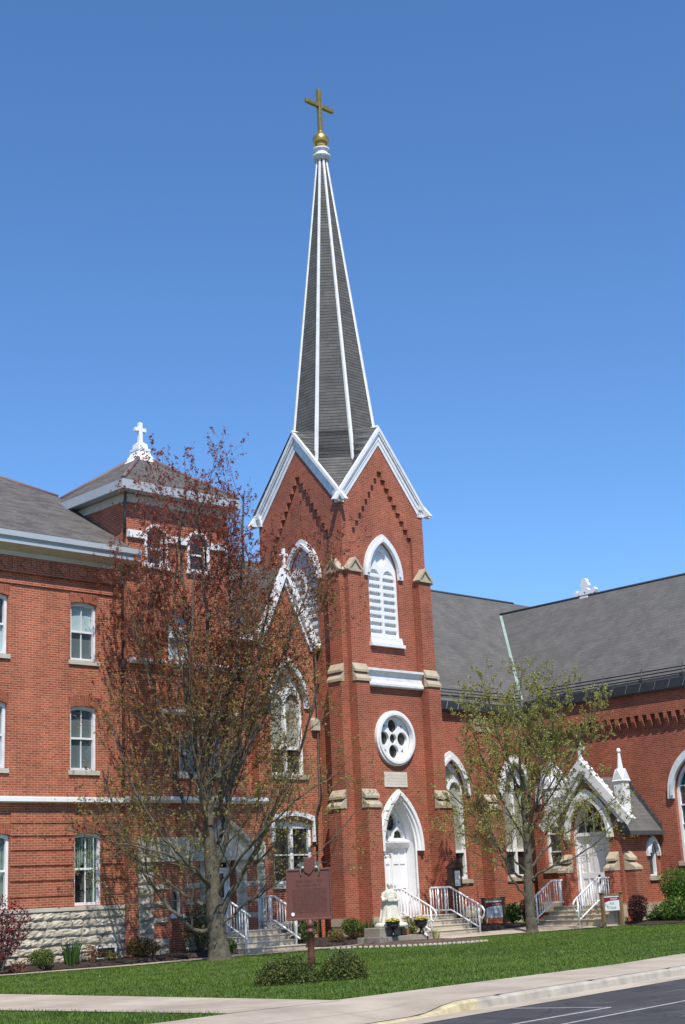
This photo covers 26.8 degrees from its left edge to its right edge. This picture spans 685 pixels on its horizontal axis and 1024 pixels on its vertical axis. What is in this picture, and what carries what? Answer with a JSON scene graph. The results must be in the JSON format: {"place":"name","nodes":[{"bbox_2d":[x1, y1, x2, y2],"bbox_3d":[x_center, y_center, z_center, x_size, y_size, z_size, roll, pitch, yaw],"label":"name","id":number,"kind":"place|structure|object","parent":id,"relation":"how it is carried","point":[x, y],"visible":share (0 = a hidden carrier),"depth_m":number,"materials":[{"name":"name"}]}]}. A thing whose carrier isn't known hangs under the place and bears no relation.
{"place":"outdoors","nodes":[
{"label":"outdoors","id":0,"kind":"place"},
{"bbox_2d":[0,994,338,1012],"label":"path across lawn","id":1,"kind":"structure","parent":0,"point":[27,1002],"depth_m":24.12,"materials":[{"name":"concrete"}]},
{"bbox_2d":[0,924,627,975],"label":"path","id":2,"kind":"structure","parent":0,"point":[523,929],"depth_m":45.64,"materials":[{"name":"concrete"}]},
{"bbox_2d":[0,922,684,1023],"bbox_3d":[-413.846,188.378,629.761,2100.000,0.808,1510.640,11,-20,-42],"label":"lawn","id":3,"kind":"structure","parent":0,"point":[371,968],"depth_m":32.66,"materials":[{"name":"green plant"}]},
{"bbox_2d":[0,967,43,973],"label":"mulch bed","id":4,"kind":"object","parent":3,"relation":"on","point":[6,970],"visible":0.66,"depth_m":38.38,"materials":[{"name":"brown soil"}]},
{"bbox_2d":[0,895,30,970],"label":"japanese maple","id":5,"kind":"object","parent":4,"relation":"on","point":[12,941],"visible":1,"depth_m":38.32,"materials":[{"name":"red plant"}]},
{"bbox_2d":[0,475,141,966],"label":"brick wing","id":6,"kind":"structure","parent":3,"relation":"on","point":[53,636],"depth_m":42.46,"materials":[{"name":"red brick"}]},
{"bbox_2d":[0,691,9,772],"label":"window","id":7,"kind":"structure","parent":6,"relation":"in","point":[4,696],"depth_m":41.29,"materials":[{"name":"white glass"}]},
{"bbox_2d":[0,583,10,658],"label":"window","id":8,"kind":"structure","parent":6,"relation":"in","point":[4,588],"depth_m":42.12,"materials":[{"name":"white glass"}]},
{"bbox_2d":[0,822,12,908],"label":"window","id":9,"kind":"structure","parent":6,"relation":"in","point":[5,828],"depth_m":40.45,"materials":[{"name":"white paint"}]},
{"bbox_2d":[68,592,99,665],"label":"window","id":10,"kind":"structure","parent":6,"relation":"in","point":[82,644],"depth_m":43.97,"materials":[{"name":"white glass"}]},
{"bbox_2d":[68,696,99,774],"bbox_3d":[-7.782,6.681,43.046,1.100,2.350,0.285,11,-20,-42],"label":"window","id":11,"kind":"structure","parent":6,"relation":"in","point":[82,747],"depth_m":43.13,"materials":[{"name":"white glass"}]},
{"bbox_2d":[73,822,101,905],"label":"window","id":12,"kind":"structure","parent":6,"relation":"in","point":[83,895],"depth_m":42.37,"materials":[{"name":"white paint"}]},
{"bbox_2d":[95,945,116,958],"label":"basement window","id":13,"kind":"structure","parent":6,"relation":"in","point":[111,947],"depth_m":41.77,"materials":[{"name":"black glass"}]},
{"bbox_2d":[24,956,167,969],"bbox_3d":[-7.062,12.699,40.606,4.000,0.166,1.900,11,-20,-42],"label":"mulch bed","id":14,"kind":"object","parent":3,"relation":"on","point":[101,962],"visible":0.68,"depth_m":40.19,"materials":[{"name":"brown soil"}]},
{"bbox_2d":[8,961,27,972],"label":"creeping plant","id":15,"kind":"object","parent":14,"relation":"on","point":[15,965],"visible":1,"depth_m":38.04,"materials":[{"name":"brown plant"}]},
{"bbox_2d":[25,948,55,969],"bbox_3d":[-8.152,12.107,39.012,0.888,0.575,0.777,11,-20,-42],"label":"boxwood","id":16,"kind":"object","parent":14,"relation":"on","point":[44,957],"visible":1,"depth_m":38.88,"materials":[{"name":"green plant"}]},
{"bbox_2d":[58,937,85,965],"bbox_3d":[-7.441,12.080,39.690,0.782,0.781,0.822,4,-16,-24],"label":"iris clump","id":17,"kind":"object","parent":14,"relation":"on","point":[71,954],"visible":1,"depth_m":39.54,"materials":[{"name":"green plant"}]},
{"bbox_2d":[81,942,103,961],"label":"pink flower plant","id":18,"kind":"object","parent":14,"relation":"on","point":[93,957],"visible":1,"depth_m":40.13,"materials":[{"name":"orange plant"}]},
{"bbox_2d":[102,950,119,959],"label":"ochre plant","id":19,"kind":"object","parent":14,"relation":"on","point":[114,955],"visible":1,"depth_m":40.47,"materials":[{"name":"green plant"}]},
{"bbox_2d":[125,935,159,956],"bbox_3d":[-5.742,12.526,41.352,1.064,0.776,0.908,11,-20,-42],"label":"rusty bush","id":20,"kind":"object","parent":14,"relation":"on","point":[143,949],"visible":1,"depth_m":41.17,"materials":[{"name":"brown plant"}]},
{"bbox_2d":[59,422,268,956],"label":"corner tower","id":21,"kind":"structure","parent":3,"relation":"on","point":[93,499],"depth_m":45.35,"materials":[{"name":"red brick"}]},
{"bbox_2d":[142,524,169,570],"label":"window","id":22,"kind":"structure","parent":21,"relation":"in","point":[146,538],"depth_m":46.15,"materials":[{"name":"white paint"}]},
{"bbox_2d":[170,889,184,917],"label":"window","id":23,"kind":"structure","parent":21,"relation":"in","point":[175,896],"depth_m":43.84,"materials":[{"name":"grey glass"}]},
{"bbox_2d":[166,604,191,660],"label":"window","id":24,"kind":"structure","parent":21,"relation":"in","point":[182,619],"depth_m":46.02,"materials":[{"name":"grey glass"}]},
{"bbox_2d":[178,733,202,778],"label":"window","id":25,"kind":"structure","parent":21,"relation":"in","point":[180,775],"depth_m":45.32,"materials":[{"name":"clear glass"}]},
{"bbox_2d":[185,531,209,576],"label":"window","id":26,"kind":"structure","parent":21,"relation":"in","point":[195,549],"depth_m":47.38,"materials":[{"name":"white paint"}]},
{"bbox_2d":[205,734,220,777],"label":"window","id":27,"kind":"structure","parent":21,"relation":"in","point":[216,752],"depth_m":46.11,"materials":[{"name":"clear glass"}]},
{"bbox_2d":[219,860,230,930],"bbox_3d":[-3.956,12.044,45.164,1.050,2.170,0.155,11,-20,-42],"label":"entrance door","id":28,"kind":"structure","parent":21,"relation":"in","point":[225,866],"depth_m":45.49,"materials":[{"name":"white paint"}]},
{"bbox_2d":[149,950,238,959],"bbox_3d":[-4.568,13.078,42.591,2.400,0.186,2.100,11,-20,-42],"label":"mulch bed","id":29,"kind":"object","parent":3,"relation":"on","point":[178,955],"visible":0.64,"depth_m":41.95,"materials":[{"name":"brown soil"}]},
{"bbox_2d":[179,903,209,952],"bbox_3d":[-4.199,12.414,42.803,1.343,1.565,1.152,11,-20,-42],"label":"dark shrub","id":30,"kind":"object","parent":29,"relation":"on","point":[197,941],"visible":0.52,"depth_m":42.65,"materials":[{"name":"green plant"}]},
{"bbox_2d":[227,938,237,950],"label":"ground plant","id":31,"kind":"object","parent":29,"relation":"on","point":[231,947],"visible":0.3,"depth_m":42.61,"materials":[{"name":"green plant"}]},
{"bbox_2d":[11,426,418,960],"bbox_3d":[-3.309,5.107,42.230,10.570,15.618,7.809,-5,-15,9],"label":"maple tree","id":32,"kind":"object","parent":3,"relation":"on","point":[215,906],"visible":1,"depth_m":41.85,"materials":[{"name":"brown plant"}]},
{"bbox_2d":[202,928,305,954],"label":"concrete steps","id":33,"kind":"structure","parent":3,"relation":"on","point":[272,939],"depth_m":43.68,"materials":[{"name":"grey concrete"}]},
{"bbox_2d":[222,897,251,947],"bbox_3d":[-3.405,12.417,43.484,0.064,1.522,1.985,11,-20,-42],"label":"handrail","id":34,"kind":"object","parent":33,"relation":"on","point":[245,921],"visible":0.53,"depth_m":43.13,"materials":[{"name":"white metal"}]},
{"bbox_2d":[258,895,300,943],"bbox_3d":[-1.988,12.713,44.791,0.064,1.554,1.985,11,-20,-42],"label":"handrail","id":35,"kind":"object","parent":33,"relation":"on","point":[271,920],"visible":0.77,"depth_m":44.99,"materials":[{"name":"white metal"}]},
{"bbox_2d":[226,548,326,939],"bbox_3d":[-5.615,8.349,51.876,4.000,14.400,10.620,11,-20,-42],"label":"gabled bay","id":36,"kind":"object","parent":3,"relation":"on","point":[312,744],"visible":0.23,"depth_m":48.53,"materials":[{"name":"red brick"}]},
{"bbox_2d":[269,657,309,779],"bbox_3d":[-1.911,6.956,48.738,1.920,4.160,0.405,11,-20,-42],"label":"window","id":37,"kind":"structure","parent":36,"relation":"in","point":[284,708],"depth_m":48.88,"materials":[{"name":"white paint"}]},
{"bbox_2d":[270,811,315,888],"bbox_3d":[-1.651,11.178,47.657,2.000,2.490,0.310,11,-20,-42],"label":"window","id":38,"kind":"structure","parent":36,"relation":"in","point":[294,840],"depth_m":47.82,"materials":[{"name":"white paint"}]},
{"bbox_2d":[253,955,322,986],"bbox_3d":[-1.071,8.954,28.090,1.444,0.624,1.208,11,-20,-42],"label":"yew bush","id":39,"kind":"object","parent":3,"relation":"on","point":[292,970],"visible":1,"depth_m":27.85,"materials":[{"name":"green plant"}]},
{"bbox_2d":[285,856,332,964],"bbox_3d":[-0.789,9.688,34.779,1.100,2.671,0.195,-3,-15,0],"label":"historical marker","id":40,"kind":"object","parent":3,"relation":"on","point":[308,892],"visible":1,"depth_m":34.86,"materials":[{"name":"brown metal"}]},
{"bbox_2d":[298,934,363,946],"bbox_3d":[-0.109,13.515,45.491,3.500,0.248,3.400,11,-20,-42],"label":"mulch bed","id":41,"kind":"object","parent":3,"relation":"on","point":[323,942],"visible":0.34,"depth_m":44.09,"materials":[{"name":"brown soil"}]},
{"bbox_2d":[285,920,319,941],"bbox_3d":[-1.246,13.041,44.911,1.099,0.975,1.245,-1,-15,-8],"label":"shrub","id":42,"kind":"object","parent":41,"relation":"on","point":[301,930],"visible":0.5,"depth_m":44.85,"materials":[{"name":"green plant"}]},
{"bbox_2d":[327,927,345,941],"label":"bronze plant","id":43,"kind":"object","parent":41,"relation":"on","point":[334,934],"visible":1,"depth_m":43.95,"materials":[{"name":"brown plant"}]},
{"bbox_2d":[341,917,363,938],"bbox_3d":[0.299,12.924,44.534,0.864,0.790,0.797,11,-20,-42],"label":"globe bush","id":44,"kind":"object","parent":41,"relation":"on","point":[353,926],"visible":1,"depth_m":44.44,"materials":[{"name":"green plant"}]},
{"bbox_2d":[359,918,376,936],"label":"iris clump","id":45,"kind":"object","parent":41,"relation":"on","point":[371,924],"visible":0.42,"depth_m":45.09,"materials":[{"name":"green plant"}]},
{"bbox_2d":[319,949,370,980],"bbox_3d":[0.024,9.060,28.745,1.146,0.650,0.973,11,-20,-42],"label":"yew bush","id":46,"kind":"object","parent":3,"relation":"on","point":[346,967],"visible":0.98,"depth_m":28.56,"materials":[{"name":"green plant"}]},
{"bbox_2d":[248,89,461,936],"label":"church tower","id":47,"kind":"structure","parent":3,"relation":"on","point":[338,459],"depth_m":50.90,"materials":[{"name":"red brick"}]},
{"bbox_2d":[287,540,320,649],"bbox_3d":[-1.342,2.970,51.313,0.380,4.085,1.920,11,-20,-42],"label":"window","id":48,"kind":"structure","parent":47,"relation":"in","point":[315,624],"depth_m":51.41,"materials":[{"name":"white paint"}]},
{"bbox_2d":[363,534,405,648],"bbox_3d":[1.422,2.795,51.146,1.920,4.085,0.380,11,-20,-42],"label":"window","id":49,"kind":"structure","parent":47,"relation":"in","point":[378,566],"depth_m":51.19,"materials":[{"name":"white paint"}]},
{"bbox_2d":[385,848,392,888],"bbox_3d":[1.419,12.499,48.558,0.732,2.240,0.157,11,-20,-42],"label":"door leaf","id":50,"kind":"structure","parent":47,"relation":"in","point":[388,851],"depth_m":48.86,"materials":[{"name":"white paint"}]},
{"bbox_2d":[375,711,414,765],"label":"rose window","id":51,"kind":"structure","parent":47,"relation":"in","point":[392,737],"depth_m":49.83,"materials":[{"name":"white paint"}]},
{"bbox_2d":[391,848,408,915],"bbox_3d":[1.963,12.607,49.061,0.732,2.240,0.157,11,-20,-42],"label":"door leaf","id":52,"kind":"structure","parent":47,"relation":"in","point":[398,855],"depth_m":49.14,"materials":[{"name":"white paint"}]},
{"bbox_2d":[357,927,430,943],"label":"stone plinth","id":53,"kind":"structure","parent":3,"relation":"on","point":[375,935],"depth_m":43.94,"materials":[{"name":"grey concrete"}]},
{"bbox_2d":[375,882,407,927],"bbox_3d":[1.472,12.106,44.397,1.040,1.340,0.749,-1,-15,-6],"label":"statue","id":54,"kind":"object","parent":53,"relation":"on","point":[390,909],"visible":0.93,"depth_m":44.23,"materials":[{"name":"stone"}]},
{"bbox_2d":[384,918,400,936],"bbox_3d":[1.534,12.632,43.846,0.469,0.555,0.472,11,-20,-42],"label":"urn planter","id":55,"kind":"object","parent":53,"relation":"on","point":[392,924],"visible":1,"depth_m":43.74,"materials":[{"name":"black plastic"}]},
{"bbox_2d":[414,916,428,933],"bbox_3d":[2.455,12.831,44.761,0.472,0.555,0.469,-1,-15,-5],"label":"urn planter","id":56,"kind":"object","parent":53,"relation":"on","point":[421,922],"visible":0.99,"depth_m":44.64,"materials":[{"name":"black metal"}]},
{"bbox_2d":[334,938,484,947],"bbox_3d":[1.939,12.964,43.366,5.025,0.126,1.341,2,-16,-18],"label":"soil bed","id":57,"kind":"object","parent":3,"relation":"on","point":[423,941],"visible":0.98,"depth_m":43.37,"materials":[{"name":"brown soil"}]},
{"bbox_2d":[404,916,418,933],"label":"urn shrub","id":58,"kind":"object","parent":57,"relation":"on","point":[412,925],"visible":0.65,"depth_m":45.47,"materials":[{"name":"green plant"}]},
{"bbox_2d":[431,928,441,937],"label":"grass tuft","id":59,"kind":"object","parent":57,"relation":"on","point":[435,934],"visible":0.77,"depth_m":44.86,"materials":[{"name":"green plant"}]},
{"bbox_2d":[401,914,478,936],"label":"concrete steps","id":60,"kind":"structure","parent":3,"relation":"on","point":[450,924],"depth_m":46.97,"materials":[{"name":"beige concrete"}]},
{"bbox_2d":[386,888,436,935],"bbox_3d":[2.149,12.889,46.414,0.064,1.500,2.432,11,-20,-42],"label":"handrail","id":61,"kind":"object","parent":60,"relation":"on","point":[420,900],"visible":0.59,"depth_m":46.27,"materials":[{"name":"white metal"}]},
{"bbox_2d":[429,886,484,931],"bbox_3d":[3.819,13.220,47.960,0.064,1.500,2.432,11,-20,-42],"label":"handrail","id":62,"kind":"object","parent":60,"relation":"on","point":[454,911],"visible":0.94,"depth_m":48.05,"materials":[{"name":"white metal"}]},
{"bbox_2d":[445,860,463,917],"bbox_3d":[3.842,12.993,48.520,0.620,2.457,0.340,11,-20,-42],"label":"notice box","id":63,"kind":"object","parent":3,"relation":"on","point":[454,870],"visible":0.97,"depth_m":48.57,"materials":[{"name":"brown wood"}]},
{"bbox_2d":[226,557,684,923],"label":"chapel","id":64,"kind":"structure","parent":3,"relation":"on","point":[626,644],"depth_m":54.81,"materials":[{"name":"red brick"}]},
{"bbox_2d":[444,751,473,883],"bbox_3d":[3.972,11.122,52.528,1.960,4.740,0.405,11,-20,-42],"label":"window","id":65,"kind":"structure","parent":64,"relation":"in","point":[449,756],"depth_m":53.01,"materials":[{"name":"white paint"}]},
{"bbox_2d":[499,754,534,881],"bbox_3d":[6.601,11.644,54.961,1.960,4.740,0.405,11,-20,-42],"label":"window","id":66,"kind":"structure","parent":64,"relation":"in","point":[518,852],"depth_m":54.93,"materials":[{"name":"white paint"}]},
{"bbox_2d":[535,763,565,872],"bbox_3d":[8.135,11.580,54.743,0.425,4.130,1.680,11,-20,-42],"label":"window","id":67,"kind":"structure","parent":64,"relation":"in","point":[554,850],"depth_m":54.82,"materials":[{"name":"white paint"}]},
{"bbox_2d":[539,744,664,920],"bbox_3d":[9.335,11.435,51.294,2.779,6.370,4.080,11,-20,-42],"label":"entrance porch","id":68,"kind":"object","parent":64,"relation":"attached to","point":[629,867],"visible":0.69,"depth_m":50.55,"materials":[{"name":"red brick"}]},
{"bbox_2d":[578,836,599,904],"bbox_3d":[8.701,12.643,50.813,0.060,2.330,0.714,11,-20,-42],"label":"door leaf","id":69,"kind":"structure","parent":68,"relation":"in","point":[589,874],"depth_m":50.81,"materials":[{"name":"white paint"}]},
{"bbox_2d":[594,835,609,893],"bbox_3d":[9.170,12.480,50.282,0.140,2.330,0.714,11,-20,-42],"label":"door leaf","id":70,"kind":"structure","parent":68,"relation":"in","point":[601,856],"depth_m":50.47,"materials":[{"name":"white paint"}]},
{"bbox_2d":[646,835,661,879],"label":"window","id":71,"kind":"structure","parent":68,"relation":"in","point":[650,851],"depth_m":50.88,"materials":[{"name":"white paint"}]},
{"bbox_2d":[667,750,684,865],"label":"window","id":72,"kind":"structure","parent":64,"relation":"in","point":[680,759],"depth_m":51.03,"materials":[{"name":"white paint"}]},
{"bbox_2d":[480,896,506,924],"bbox_3d":[5.277,13.983,50.089,1.230,1.135,0.170,11,-20,-42],"label":"wooden sign","id":73,"kind":"object","parent":3,"relation":"on","point":[495,908],"visible":0.98,"depth_m":50.12,"materials":[{"name":"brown wood"}]},
{"bbox_2d":[472,923,525,930],"bbox_3d":[4.599,14.295,49.609,3.100,0.179,3.000,11,-20,-42],"label":"mulch bed","id":74,"kind":"object","parent":3,"relation":"on","point":[491,926],"visible":0.44,"depth_m":48.86,"materials":[{"name":"brown soil"}]},
{"bbox_2d":[505,902,522,922],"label":"green perennial","id":75,"kind":"object","parent":74,"relation":"on","point":[513,915],"visible":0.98,"depth_m":50.43,"materials":[{"name":"green plant"}]},
{"bbox_2d":[421,657,638,932],"bbox_3d":[6.146,9.253,47.618,7.225,9.126,4.358,0,-15,-12],"label":"young tree","id":76,"kind":"object","parent":3,"relation":"on","point":[545,752],"visible":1,"depth_m":47.47,"materials":[{"name":"green plant"}]},
{"bbox_2d":[518,899,544,919],"bbox_3d":[6.643,14.120,50.946,0.999,0.956,0.983,11,-20,-42],"label":"purple barberry","id":77,"kind":"object","parent":3,"relation":"on","point":[522,908],"visible":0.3,"depth_m":50.87,"materials":[{"name":"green plant"}]},
{"bbox_2d":[539,904,627,926],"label":"concrete steps","id":78,"kind":"structure","parent":3,"relation":"on","point":[563,915],"depth_m":49.10,"materials":[{"name":"beige concrete"}]},
{"bbox_2d":[534,879,563,923],"bbox_3d":[7.297,13.545,50.133,1.936,1.432,0.064,11,-20,-42],"label":"handrail","id":79,"kind":"object","parent":78,"relation":"on","point":[560,901],"visible":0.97,"depth_m":50.04,"materials":[{"name":"white metal"}]},
{"bbox_2d":[573,877,608,924],"bbox_3d":[8.511,13.092,48.551,2.432,1.500,0.064,11,-20,-42],"label":"handrail","id":80,"kind":"object","parent":78,"relation":"on","point":[576,898],"visible":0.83,"depth_m":48.35,"materials":[{"name":"white metal"}]},
{"bbox_2d":[598,892,624,927],"bbox_3d":[9.007,13.322,48.076,1.190,1.213,0.170,11,-20,-42],"label":"wooden sign","id":81,"kind":"object","parent":3,"relation":"on","point":[608,902],"visible":0.99,"depth_m":48.11,"materials":[{"name":"brown wood"}]},
{"bbox_2d":[625,919,684,924],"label":"mulch bed","id":82,"kind":"object","parent":3,"relation":"on","point":[646,922],"visible":0.52,"depth_m":47.93,"materials":[{"name":"brown soil"}]},
{"bbox_2d":[627,894,648,922],"bbox_3d":[9.938,13.383,48.454,0.837,1.068,0.702,11,-20,-42],"label":"purple barberry","id":83,"kind":"object","parent":82,"relation":"on","point":[637,908],"visible":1,"depth_m":48.35,"materials":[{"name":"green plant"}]},
{"bbox_2d":[645,910,663,920],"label":"hosta","id":84,"kind":"object","parent":82,"relation":"on","point":[651,917],"visible":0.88,"depth_m":48.52,"materials":[{"name":"green plant"}]},
{"bbox_2d":[652,894,684,919],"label":"spreading juniper","id":85,"kind":"object","parent":82,"relation":"on","point":[672,908],"visible":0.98,"depth_m":48.12,"materials":[{"name":"green plant"}]},
{"bbox_2d":[657,866,684,904],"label":"round evergreen","id":86,"kind":"object","parent":82,"relation":"on","point":[676,884],"visible":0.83,"depth_m":49.28,"materials":[{"name":"green plant"}]},
{"bbox_2d":[0,0,684,901],"label":"sky","id":87,"kind":"structure","parent":0,"point":[507,177],"materials":[{"name":"blue"}]},
{"bbox_2d":[152,953,684,1023],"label":"pavement","id":88,"kind":"structure","parent":0,"point":[374,1008],"depth_m":22.20,"materials":[{"name":"concrete"}]},
{"bbox_2d":[423,979,684,1023],"bbox_3d":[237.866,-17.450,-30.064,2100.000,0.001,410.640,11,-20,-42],"label":"road","id":89,"kind":"structure","parent":0,"point":[636,998],"depth_m":20.77,"materials":[{"name":"grey asphalt"}]},
{"bbox_2d":[368,965,684,1023],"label":"kerb","id":90,"kind":"structure","parent":89,"relation":"on","point":[503,998],"depth_m":23.41,"materials":[{"name":"concrete"}]},
{"bbox_2d":[389,974,684,1023],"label":"road gutter","id":91,"kind":"object","parent":89,"relation":"on","point":[511,1005],"visible":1,"depth_m":22.66,"materials":[{"name":"concrete"}]},
{"bbox_2d":[514,1007,611,1023],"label":"road marking","id":92,"kind":"object","parent":89,"relation":"on","point":[562,1015],"visible":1,"depth_m":20.08,"materials":[{"name":"paint"}]},
{"bbox_2d":[563,1007,598,1007],"bbox_3d":[3.237,7.356,21.367,1.532,0.001,0.070,-10,-16,24],"label":"road marking","id":93,"kind":"object","parent":89,"relation":"on","point":[580,1007],"visible":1,"depth_m":21.24,"materials":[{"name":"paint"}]},
{"bbox_2d":[564,1000,684,1023],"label":"road marking","id":94,"kind":"object","parent":89,"relation":"on","point":[623,1012],"visible":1,"depth_m":20.10,"materials":[{"name":"paint"}]}
]}

